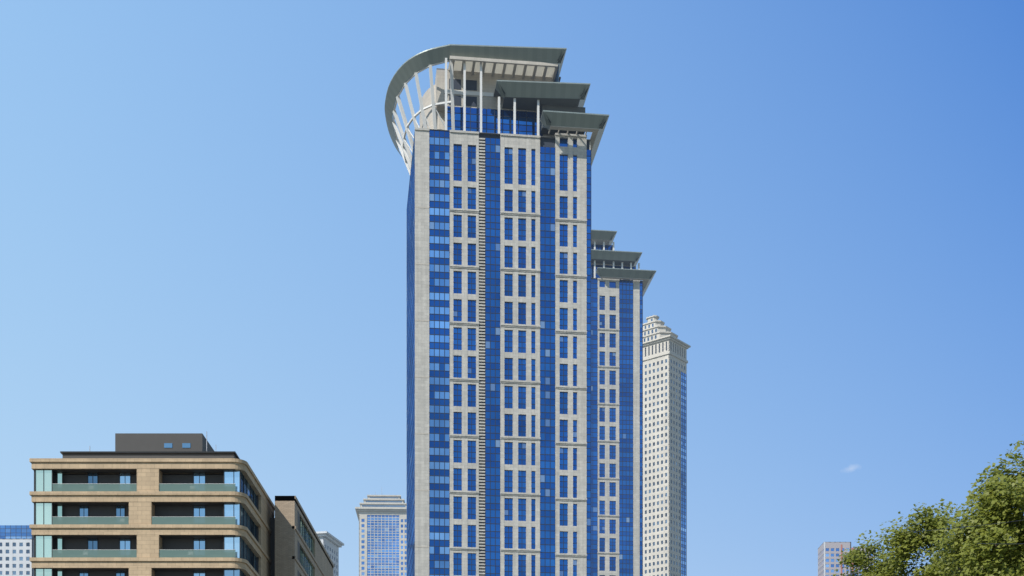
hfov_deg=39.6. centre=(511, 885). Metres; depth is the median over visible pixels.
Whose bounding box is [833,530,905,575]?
poplar tree
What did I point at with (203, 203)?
sky
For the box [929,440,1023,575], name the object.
poplar tree
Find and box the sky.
[0,0,1023,575]
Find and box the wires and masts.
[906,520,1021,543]
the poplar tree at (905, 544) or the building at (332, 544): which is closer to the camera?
the poplar tree at (905, 544)
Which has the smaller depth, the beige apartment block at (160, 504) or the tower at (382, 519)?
the beige apartment block at (160, 504)
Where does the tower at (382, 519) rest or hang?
on the ground
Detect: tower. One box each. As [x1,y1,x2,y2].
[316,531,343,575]
[355,495,406,575]
[385,44,608,575]
[591,230,655,575]
[643,315,690,575]
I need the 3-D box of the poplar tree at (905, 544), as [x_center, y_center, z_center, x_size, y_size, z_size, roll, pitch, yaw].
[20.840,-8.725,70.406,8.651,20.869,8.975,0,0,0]
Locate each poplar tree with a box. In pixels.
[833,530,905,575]
[878,498,970,575]
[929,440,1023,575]
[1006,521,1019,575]
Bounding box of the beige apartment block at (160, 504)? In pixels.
[29,433,333,575]
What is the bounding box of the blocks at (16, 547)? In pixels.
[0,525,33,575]
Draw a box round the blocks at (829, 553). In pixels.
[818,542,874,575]
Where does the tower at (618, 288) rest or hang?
on the ground

